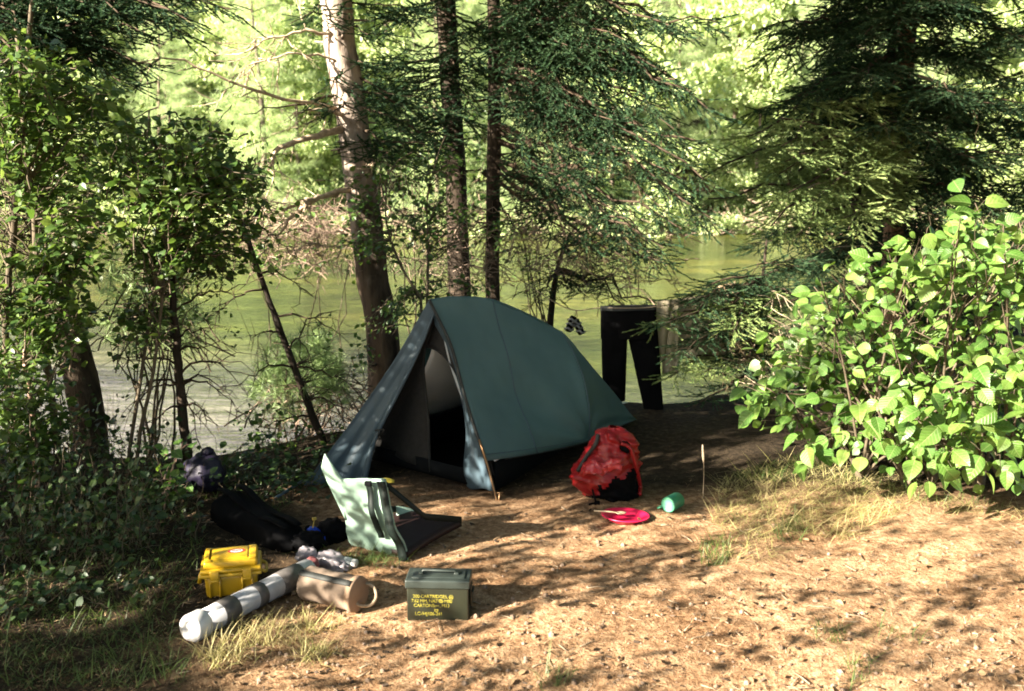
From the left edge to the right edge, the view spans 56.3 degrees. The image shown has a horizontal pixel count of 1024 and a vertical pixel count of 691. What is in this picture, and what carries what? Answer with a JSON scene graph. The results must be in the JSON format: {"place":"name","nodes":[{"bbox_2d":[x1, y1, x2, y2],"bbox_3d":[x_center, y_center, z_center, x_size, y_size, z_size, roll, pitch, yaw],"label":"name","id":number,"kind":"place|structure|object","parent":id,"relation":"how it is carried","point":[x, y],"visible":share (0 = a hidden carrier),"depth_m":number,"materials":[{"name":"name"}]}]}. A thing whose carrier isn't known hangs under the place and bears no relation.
{"place":"outdoors","nodes":[
{"label":"outdoors","id":0,"kind":"place"},
{"bbox_2d":[182,602,365,678],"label":"dry grass","id":1,"kind":"structure","parent":0,"point":[221,654],"depth_m":3.55,"materials":[{"name":"plant"}]},
{"bbox_2d":[0,0,1023,690],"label":"ground","id":2,"kind":"structure","parent":0,"point":[672,438],"depth_m":4.11,"materials":[{"name":"soil"}]},
{"bbox_2d":[0,131,62,226],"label":"leafy tree","id":3,"kind":"object","parent":2,"relation":"on","point":[13,185],"visible":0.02,"depth_m":49.26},
{"bbox_2d":[0,187,92,235],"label":"bush","id":4,"kind":"object","parent":2,"relation":"on","point":[21,213],"visible":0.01,"depth_m":48.76,"materials":[{"name":"green plant"}]},
{"bbox_2d":[0,212,124,501],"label":"leafy sapling","id":5,"kind":"object","parent":2,"relation":"on","point":[29,416],"visible":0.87,"depth_m":5.01,"materials":[{"name":"green plant"}]},
{"bbox_2d":[3,7,133,168],"bbox_3d":[-26.137,-16.211,55.324,7.412,14.986,7.475,6,11,30],"label":"leafy tree","id":6,"kind":"object","parent":2,"relation":"on","point":[118,42],"visible":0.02,"depth_m":55.63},
{"bbox_2d":[0,0,138,486],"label":"leafy sapling","id":7,"kind":"object","parent":2,"relation":"on","point":[30,145],"visible":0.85,"depth_m":5.05,"materials":[{"name":"green plant"}]},
{"bbox_2d":[46,53,131,223],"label":"leafy tree","id":8,"kind":"object","parent":2,"relation":"on","point":[110,138],"visible":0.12,"depth_m":50.62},
{"bbox_2d":[53,1,163,162],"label":"leafy tree","id":9,"kind":"object","parent":2,"relation":"on","point":[135,102],"visible":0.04,"depth_m":56.25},
{"bbox_2d":[89,26,162,140],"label":"leafy tree","id":10,"kind":"object","parent":2,"relation":"on","point":[123,42],"visible":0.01,"depth_m":62.60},
{"bbox_2d":[0,0,266,459],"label":"leaning tree","id":11,"kind":"object","parent":2,"relation":"on","point":[68,33],"visible":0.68,"depth_m":5.55,"materials":[{"name":"green plant"}]},
{"bbox_2d":[111,205,173,232],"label":"bush","id":12,"kind":"object","parent":2,"relation":"on","point":[132,215],"visible":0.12,"depth_m":49.56,"materials":[{"name":"green plant"}]},
{"bbox_2d":[107,0,203,214],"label":"pine tree","id":13,"kind":"object","parent":2,"relation":"on","point":[161,107],"visible":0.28,"depth_m":49.66,"materials":[{"name":"plant"}]},
{"bbox_2d":[105,1,212,162],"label":"pine tree","id":14,"kind":"object","parent":2,"relation":"on","point":[186,46],"visible":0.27,"depth_m":55.54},
{"bbox_2d":[89,249,234,457],"bbox_3d":[-2.492,0.078,6.675,1.092,1.724,1.003,0,10,0],"label":"shrub","id":15,"kind":"object","parent":2,"relation":"on","point":[156,401],"visible":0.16,"depth_m":6.66,"materials":[{"name":"leaves"},{"name":"twig"}]},
{"bbox_2d":[144,438,196,509],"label":"leafy sprig","id":16,"kind":"object","parent":2,"relation":"on","point":[172,472],"visible":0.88,"depth_m":4.93,"materials":[{"name":"green plant"}]},
{"bbox_2d":[0,369,350,628],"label":"undergrowth","id":17,"kind":"object","parent":2,"relation":"on","point":[86,516],"visible":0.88,"depth_m":4.56,"materials":[{"name":"green plant"}]},
{"bbox_2d":[140,0,231,97],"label":"leafy tree","id":18,"kind":"object","parent":2,"relation":"on","point":[183,49],"depth_m":71.58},
{"bbox_2d":[131,0,242,134],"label":"leafy tree","id":19,"kind":"object","parent":2,"relation":"on","point":[186,82],"visible":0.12,"depth_m":61.96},
{"bbox_2d":[92,224,283,480],"bbox_3d":[-2.085,-0.077,5.660,0.829,1.720,1.708,-8,12,-38],"label":"dead sapling","id":20,"kind":"object","parent":2,"relation":"on","point":[177,337],"visible":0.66,"depth_m":5.45,"materials":[{"name":"green plant"}]},
{"bbox_2d":[90,102,302,492],"bbox_3d":[-1.770,-0.274,5.400,1.177,2.187,1.162,-2,10,-13],"label":"leafy sapling","id":21,"kind":"object","parent":2,"relation":"on","point":[213,186],"visible":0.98,"depth_m":5.15,"materials":[{"name":"green plant"}]},
{"bbox_2d":[150,193,250,234],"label":"bush","id":22,"kind":"object","parent":2,"relation":"on","point":[212,220],"visible":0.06,"depth_m":47.92,"materials":[{"name":"green plant"}]},
{"bbox_2d":[183,447,226,491],"bbox_3d":[-1.682,0.668,5.242,0.232,0.240,0.216,0,10,0],"label":"stuff sack","id":23,"kind":"object","parent":2,"relation":"on","point":[194,468],"visible":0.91,"depth_m":5.18,"materials":[{"name":"purple fabric"}]},
{"bbox_2d":[0,482,414,690],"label":"shade grass","id":24,"kind":"structure","parent":2,"relation":"on","point":[152,622],"depth_m":3.73,"materials":[{"name":"plant"}]},
{"bbox_2d":[187,2,253,124],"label":"leafy tree","id":25,"kind":"object","parent":2,"relation":"on","point":[217,58],"visible":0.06,"depth_m":61.83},
{"bbox_2d":[197,544,267,597],"bbox_3d":[-1.181,0.956,4.060,0.287,0.165,0.208,-2,10,-14],"label":"hard case","id":26,"kind":"object","parent":2,"relation":"on","point":[225,571],"visible":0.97,"depth_m":3.99,"materials":[{"name":"yellow plastic"}]},
{"bbox_2d":[180,0,286,162],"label":"leafy tree","id":27,"kind":"object","parent":2,"relation":"on","point":[206,62],"visible":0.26,"depth_m":55.25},
{"bbox_2d":[213,111,257,207],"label":"leafy tree","id":28,"kind":"object","parent":2,"relation":"on","point":[222,127],"visible":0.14,"depth_m":51.50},
{"bbox_2d":[178,203,312,236],"bbox_3d":[-13.460,-6.598,48.705,7.911,3.632,4.783,-6,11,-29],"label":"bush","id":29,"kind":"object","parent":2,"relation":"on","point":[262,220],"visible":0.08,"depth_m":47.97,"materials":[{"name":"green plant"}]},
{"bbox_2d":[179,559,314,641],"bbox_3d":[-1.047,1.017,3.880,0.110,0.123,0.690,5,11,27],"label":"map tube","id":30,"kind":"object","parent":2,"relation":"on","point":[194,625],"visible":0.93,"depth_m":3.77,"materials":[{"name":"white plastic"}]},
{"bbox_2d":[149,105,380,464],"bbox_3d":[-1.512,-0.293,6.077,1.660,2.371,1.293,0,10,0],"label":"dead sapling","id":31,"kind":"object","parent":2,"relation":"on","point":[293,364],"visible":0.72,"depth_m":6.02,"materials":[{"name":"green plant"}]},
{"bbox_2d":[195,0,342,223],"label":"pine tree","id":32,"kind":"object","parent":2,"relation":"on","point":[265,134],"visible":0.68,"depth_m":48.37,"materials":[{"name":"plant"}]},
{"bbox_2d":[214,0,337,181],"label":"leafy tree","id":33,"kind":"object","parent":2,"relation":"on","point":[293,2],"visible":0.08,"depth_m":53.34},
{"bbox_2d":[210,483,347,552],"bbox_3d":[-1.179,0.877,4.696,0.781,0.255,0.366,5,11,27],"label":"backpack","id":34,"kind":"object","parent":2,"relation":"on","point":[247,513],"visible":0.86,"depth_m":4.59,"materials":[{"name":"black fabric"}]},
{"bbox_2d":[227,6,344,213],"bbox_3d":[-11.423,-12.086,51.458,6.358,11.834,6.434,5,11,25],"label":"leafy tree","id":35,"kind":"object","parent":2,"relation":"on","point":[306,90],"visible":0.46,"depth_m":50.24,"materials":[{"name":"plant"}]},
{"bbox_2d":[260,0,328,131],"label":"leafy tree","id":36,"kind":"object","parent":2,"relation":"on","point":[302,71],"visible":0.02,"depth_m":61.58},
{"bbox_2d":[211,179,387,441],"bbox_3d":[-1.890,0.149,8.445,1.719,3.218,1.564,0,10,0],"label":"shrub","id":37,"kind":"object","parent":2,"relation":"on","point":[306,251],"visible":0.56,"depth_m":8.24,"materials":[{"name":"green plant"}]},
{"bbox_2d":[224,310,375,451],"bbox_3d":[-1.424,0.356,6.752,1.436,1.212,0.927,0,10,0],"label":"shrub","id":38,"kind":"object","parent":2,"relation":"on","point":[312,344],"visible":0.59,"depth_m":6.68,"materials":[{"name":"green leaves"},{"name":"twigs"}]},
{"bbox_2d":[122,0,488,395],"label":"spruce tree","id":39,"kind":"object","parent":2,"relation":"on","point":[350,109],"visible":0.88,"depth_m":7.24,"materials":[{"name":"green plant"}]},
{"bbox_2d":[294,546,352,571],"bbox_3d":[-0.844,0.961,4.290,0.269,0.115,0.162,0,10,0],"label":"cloth","id":40,"kind":"object","parent":2,"relation":"on","point":[332,559],"visible":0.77,"depth_m":4.28,"materials":[{"name":"fabric"}]},
{"bbox_2d":[297,566,377,612],"bbox_3d":[-0.707,0.997,3.908,0.336,0.149,0.149,5,11,27],"label":"canvas canister","id":41,"kind":"object","parent":2,"relation":"on","point":[343,591],"visible":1,"depth_m":3.87,"materials":[{"name":"beige fabric"}]},
{"bbox_2d":[281,0,400,181],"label":"leafy tree","id":42,"kind":"object","parent":2,"relation":"on","point":[367,55],"visible":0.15,"depth_m":54.18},
{"bbox_2d":[343,556,357,567],"bbox_3d":[-0.736,0.973,4.296,0.088,0.048,0.048,3,10,17],"label":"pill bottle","id":43,"kind":"object","parent":2,"relation":"on","point":[351,561],"visible":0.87,"depth_m":4.28,"materials":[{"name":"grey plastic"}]},
{"bbox_2d":[332,133,383,200],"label":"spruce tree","id":44,"kind":"object","parent":2,"relation":"on","point":[345,199],"visible":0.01,"depth_m":52.65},
{"bbox_2d":[326,1,433,140],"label":"leafy tree","id":45,"kind":"object","parent":2,"relation":"on","point":[390,23],"visible":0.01,"depth_m":61.84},
{"bbox_2d":[321,454,461,560],"bbox_3d":[-0.536,0.723,4.509,0.393,0.491,0.592,9,13,41],"label":"camp chair","id":46,"kind":"object","parent":2,"relation":"on","point":[367,509],"visible":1,"depth_m":4.40,"materials":[{"name":"green fabric"}]},
{"bbox_2d":[314,91,508,333],"bbox_3d":[-0.717,-0.306,8.329,1.513,3.808,2.310,0,10,0],"label":"shrub","id":47,"kind":"object","parent":2,"relation":"on","point":[353,216],"visible":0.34,"depth_m":8.53,"materials":[{"name":"green plant"}]},
{"bbox_2d":[356,0,478,165],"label":"leafy tree","id":48,"kind":"object","parent":2,"relation":"on","point":[400,31],"visible":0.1,"depth_m":55.26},
{"bbox_2d":[325,136,525,339],"bbox_3d":[-0.643,-0.439,6.924,1.481,2.117,0.689,0,10,0],"label":"leafy sapling","id":49,"kind":"object","parent":2,"relation":"on","point":[408,291],"visible":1,"depth_m":6.84,"materials":[{"name":"green plant"}]},
{"bbox_2d":[325,0,535,295],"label":"spruce tree","id":50,"kind":"object","parent":2,"relation":"on","point":[448,75],"visible":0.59,"depth_m":7.85,"materials":[{"name":"green plant"}]},
{"bbox_2d":[377,0,486,229],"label":"pine tree","id":51,"kind":"object","parent":2,"relation":"on","point":[435,40],"visible":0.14,"depth_m":48.61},
{"bbox_2d":[386,0,487,160],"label":"tree","id":52,"kind":"object","parent":2,"relation":"on","point":[461,11],"visible":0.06,"depth_m":55.19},
{"bbox_2d":[405,568,474,620],"bbox_3d":[-0.282,0.979,3.796,0.266,0.194,0.129,0,10,2],"label":"ammo box","id":53,"kind":"object","parent":2,"relation":"on","point":[441,593],"visible":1,"depth_m":3.74,"materials":[{"name":"green paint"}]},
{"bbox_2d":[422,118,481,218],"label":"leafy tree","id":54,"kind":"object","parent":2,"relation":"on","point":[467,156],"visible":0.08,"depth_m":50.29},
{"bbox_2d":[270,296,635,500],"bbox_3d":[-0.124,0.226,5.801,1.221,1.116,2.675,7,12,33],"label":"tent","id":55,"kind":"object","parent":2,"relation":"on","point":[489,394],"visible":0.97,"depth_m":5.57,"materials":[{"name":"green fabric"}]},
{"bbox_2d":[375,318,493,474],"bbox_3d":[-0.465,0.264,5.486,0.896,0.939,0.066,6,11,30],"label":"netting door","id":56,"kind":"structure","parent":55,"relation":"in","point":[405,432],"depth_m":5.57,"materials":[{"name":"fabric"}]},
{"bbox_2d":[426,0,507,122],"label":"tree","id":57,"kind":"object","parent":2,"relation":"on","point":[471,4],"visible":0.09,"depth_m":61.74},
{"bbox_2d":[458,0,522,130],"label":"tree","id":58,"kind":"object","parent":2,"relation":"on","point":[463,2],"visible":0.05,"depth_m":62.01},
{"bbox_2d":[467,208,523,236],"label":"bush","id":59,"kind":"object","parent":2,"relation":"on","point":[503,234],"visible":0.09,"depth_m":47.99,"materials":[{"name":"green plant"}]},
{"bbox_2d":[1,171,1007,235],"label":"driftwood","id":60,"kind":"object","parent":2,"relation":"on","point":[749,226],"visible":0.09,"depth_m":48.84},
{"bbox_2d":[4,140,1008,234],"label":"undergrowth","id":61,"kind":"object","parent":2,"relation":"on","point":[484,184],"visible":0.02,"depth_m":52.20,"materials":[{"name":"green plant"}]},
{"bbox_2d":[458,0,563,171],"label":"pine tree","id":62,"kind":"object","parent":2,"relation":"on","point":[484,8],"visible":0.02,"depth_m":55.30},
{"bbox_2d":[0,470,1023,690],"bbox_3d":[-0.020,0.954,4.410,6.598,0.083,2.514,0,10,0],"label":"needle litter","id":63,"kind":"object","parent":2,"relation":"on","point":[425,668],"visible":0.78,"depth_m":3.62,"materials":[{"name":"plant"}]},
{"bbox_2d":[358,158,705,322],"bbox_3d":[0.171,-0.148,8.171,2.862,2.863,1.683,-1,10,-5],"label":"shrub","id":64,"kind":"object","parent":2,"relation":"on","point":[523,268],"visible":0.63,"depth_m":7.90,"materials":[{"name":"green plant"}]},
{"bbox_2d":[472,0,592,220],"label":"pine tree","id":65,"kind":"object","parent":2,"relation":"on","point":[503,199],"visible":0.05,"depth_m":49.68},
{"bbox_2d":[478,201,589,234],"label":"bush","id":66,"kind":"object","parent":2,"relation":"on","point":[529,218],"visible":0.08,"depth_m":49.77,"materials":[{"name":"green plant"}]},
{"bbox_2d":[415,0,745,300],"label":"spruce tree","id":67,"kind":"object","parent":2,"relation":"on","point":[551,43],"visible":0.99,"depth_m":7.12,"materials":[{"name":"green plant"}]},
{"bbox_2d":[499,245,870,310],"bbox_3d":[2.127,-0.621,8.146,4.249,0.396,1.427,-4,11,-22],"label":"clothes line","id":68,"kind":"object","parent":67,"relation":"attached to","point":[642,307],"visible":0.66,"depth_m":7.49,"materials":[{"name":"beige fabric"}]},
{"bbox_2d":[564,311,585,334],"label":"socks","id":69,"kind":"object","parent":68,"relation":"hanging from","point":[574,322],"visible":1,"depth_m":7.31,"materials":[{"name":"black fabric"}]},
{"bbox_2d":[600,305,663,409],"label":"trousers","id":70,"kind":"object","parent":68,"relation":"hanging from","point":[615,323],"visible":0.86,"depth_m":7.04,"materials":[{"name":"black fabric"}]},
{"bbox_2d":[656,293,729,373],"bbox_3d":[1.324,-0.087,7.119,0.579,0.611,0.085,0,10,-2],"label":"shirt","id":71,"kind":"object","parent":68,"relation":"hanging from","point":[667,337],"visible":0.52,"depth_m":7.12,"materials":[{"name":"fabric"}]},
{"bbox_2d":[170,506,1019,690],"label":"fallen leaves","id":72,"kind":"object","parent":2,"relation":"on","point":[426,680],"visible":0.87,"depth_m":3.62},
{"bbox_2d":[168,495,1023,690],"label":"bark chips","id":73,"kind":"object","parent":2,"relation":"on","point":[607,656],"visible":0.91,"depth_m":3.63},
{"bbox_2d":[550,1,644,174],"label":"pine tree","id":74,"kind":"object","parent":2,"relation":"on","point":[583,82],"depth_m":54.57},
{"bbox_2d":[516,228,687,325],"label":"young spruce","id":75,"kind":"object","parent":2,"relation":"on","point":[556,284],"visible":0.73,"depth_m":8.10,"materials":[{"name":"green plant"}]},
{"bbox_2d":[569,425,642,504],"bbox_3d":[0.510,0.640,5.144,0.401,0.391,0.448,0,10,0],"label":"backpack","id":76,"kind":"object","parent":2,"relation":"on","point":[607,465],"visible":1,"depth_m":5.11,"materials":[{"name":"red fabric"}]},
{"bbox_2d":[559,0,668,234],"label":"spruce tree","id":77,"kind":"object","parent":2,"relation":"on","point":[628,188],"visible":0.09,"depth_m":48.60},
{"bbox_2d":[601,507,649,524],"bbox_3d":[0.574,0.866,4.843,0.246,0.040,0.246,0,10,0],"label":"plate","id":78,"kind":"object","parent":2,"relation":"on","point":[629,516],"visible":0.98,"depth_m":4.87,"materials":[{"name":"pink plastic"}]},
{"bbox_2d":[546,176,706,234],"bbox_3d":[5.830,-6.885,49.409,8.802,3.665,4.944,2,10,14],"label":"bush","id":79,"kind":"object","parent":2,"relation":"on","point":[681,219],"visible":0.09,"depth_m":48.64,"materials":[{"name":"green plant"}]},
{"bbox_2d":[251,525,1022,690],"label":"pebbles","id":80,"kind":"object","parent":2,"relation":"on","point":[574,682],"visible":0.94,"depth_m":3.56,"materials":[{"name":"stone"}]},
{"bbox_2d":[570,0,713,235],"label":"leafy tree","id":81,"kind":"object","parent":2,"relation":"on","point":[660,53],"visible":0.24,"depth_m":47.05,"materials":[{"name":"plant"}]},
{"bbox_2d":[612,182,695,237],"bbox_3d":[6.869,-6.749,49.120,4.635,3.685,7.039,6,11,31],"label":"bush","id":82,"kind":"object","parent":2,"relation":"on","point":[638,208],"visible":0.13,"depth_m":47.56,"materials":[{"name":"green plant"}]},
{"bbox_2d":[631,0,689,130],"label":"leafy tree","id":83,"kind":"object","parent":2,"relation":"on","point":[660,9],"visible":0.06,"depth_m":62.18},
{"bbox_2d":[657,492,684,512],"bbox_3d":[0.823,0.812,4.979,0.114,0.082,0.107,8,12,38],"label":"mug","id":84,"kind":"object","parent":2,"relation":"on","point":[674,501],"visible":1,"depth_m":4.94,"materials":[{"name":"green ceramic"}]},
{"bbox_2d":[648,0,706,80],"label":"leafy tree","id":85,"kind":"object","parent":2,"relation":"on","point":[682,47],"visible":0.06,"depth_m":71.09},
{"bbox_2d":[643,0,722,172],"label":"tree","id":86,"kind":"object","parent":2,"relation":"on","point":[678,62],"visible":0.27,"depth_m":55.60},
{"bbox_2d":[678,196,744,235],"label":"bush","id":87,"kind":"object","parent":2,"relation":"on","point":[729,221],"visible":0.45,"depth_m":48.75,"materials":[{"name":"green plant"}]},
{"bbox_2d":[677,2,751,132],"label":"pine tree","id":88,"kind":"object","parent":2,"relation":"on","point":[710,52],"visible":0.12,"depth_m":62.99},
{"bbox_2d":[622,239,831,410],"bbox_3d":[1.679,-0.073,7.040,1.831,1.356,1.016,-7,12,-34],"label":"young spruce","id":89,"kind":"object","parent":2,"relation":"on","point":[742,311],"visible":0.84,"depth_m":6.97,"materials":[{"name":"green plant"}]},
{"bbox_2d":[666,0,811,185],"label":"leafy tree","id":90,"kind":"object","parent":2,"relation":"on","point":[755,12],"visible":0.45,"depth_m":51.96,"materials":[{"name":"plant"}]},
{"bbox_2d":[718,211,782,233],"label":"bush","id":91,"kind":"object","parent":2,"relation":"on","point":[737,228],"visible":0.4,"depth_m":49.43,"materials":[{"name":"green plant"}]},
{"bbox_2d":[696,1,812,127],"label":"leafy tree","id":92,"kind":"object","parent":2,"relation":"on","point":[730,46],"visible":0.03,"depth_m":63.13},
{"bbox_2d":[698,30,814,218],"bbox_3d":[13.106,-11.219,50.525,5.913,10.766,6.068,12,17,39],"label":"leafy tree","id":93,"kind":"object","parent":2,"relation":"on","point":[734,92],"visible":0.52,"depth_m":49.72,"materials":[{"name":"plant"}]},
{"bbox_2d":[724,0,832,141],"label":"pine tree","id":94,"kind":"object","parent":2,"relation":"on","point":[784,27],"visible":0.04,"depth_m":56.93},
{"bbox_2d":[728,195,832,233],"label":"bush","id":95,"kind":"object","parent":2,"relation":"on","point":[777,216],"visible":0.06,"depth_m":49.58,"materials":[{"name":"green plant"}]},
{"bbox_2d":[751,0,827,209],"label":"pine tree","id":96,"kind":"object","parent":2,"relation":"on","point":[804,11],"visible":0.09,"depth_m":50.01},
{"bbox_2d":[773,0,830,82],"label":"leafy tree","id":97,"kind":"object","parent":2,"relation":"on","point":[805,37],"visible":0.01,"depth_m":73.30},
{"bbox_2d":[680,0,1023,337],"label":"spruce tree","id":98,"kind":"object","parent":2,"relation":"on","point":[900,95],"visible":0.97,"depth_m":8.53,"materials":[{"name":"green plant"}]},
{"bbox_2d":[692,444,1023,579],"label":"dry grass","id":99,"kind":"structure","parent":2,"relation":"on","point":[860,505],"depth_m":5.02,"materials":[{"name":"plant"}]},
{"bbox_2d":[723,0,1022,350],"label":"spruce tree","id":100,"kind":"object","parent":2,"relation":"on","point":[824,255],"visible":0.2,"depth_m":11.41,"materials":[{"name":"green plant"}]},
{"bbox_2d":[723,173,1023,498],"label":"hazel bush","id":101,"kind":"object","parent":2,"relation":"on","point":[930,437],"visible":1,"depth_m":5.02,"materials":[{"name":"green plant"}]},
{"bbox_2d":[909,18,965,212],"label":"pine tree","id":102,"kind":"object","parent":2,"relation":"on","point":[934,74],"visible":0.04,"depth_m":49.76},
{"bbox_2d":[867,8,1023,346],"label":"spruce tree","id":103,"kind":"object","parent":2,"relation":"on","point":[1016,123],"visible":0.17,"depth_m":9.30,"materials":[{"name":"green plant"}]},
{"bbox_2d":[886,0,1016,175],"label":"leafy tree","id":104,"kind":"object","parent":2,"relation":"on","point":[979,86],"visible":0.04,"depth_m":52.48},
{"bbox_2d":[913,1,1015,149],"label":"spruce tree","id":105,"kind":"object","parent":2,"relation":"on","point":[976,77],"depth_m":56.84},
{"bbox_2d":[925,0,1023,141],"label":"leafy tree","id":106,"kind":"object","parent":2,"relation":"on","point":[996,2],"visible":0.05,"depth_m":60.76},
{"bbox_2d":[965,125,1023,232],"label":"leafy tree","id":107,"kind":"object","parent":2,"relation":"on","point":[1015,166],"visible":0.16,"depth_m":48.09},
{"bbox_2d":[968,0,1023,154],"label":"leafy tree","id":108,"kind":"object","parent":2,"relation":"on","point":[1018,63],"visible":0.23,"depth_m":53.27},
{"bbox_2d":[986,58,1023,224],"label":"leafy tree","id":109,"kind":"object","parent":2,"relation":"on","point":[1022,157],"visible":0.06,"depth_m":49.55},
{"bbox_2d":[0,233,1023,458],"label":"river water","id":110,"kind":"structure","parent":0,"point":[711,255],"depth_m":19.57,"materials":[{"name":"liquid"}]},
{"bbox_2d":[521,449,1006,690],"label":"green grass","id":111,"kind":"structure","parent":0,"point":[710,555],"depth_m":4.33,"materials":[{"name":"plant"}]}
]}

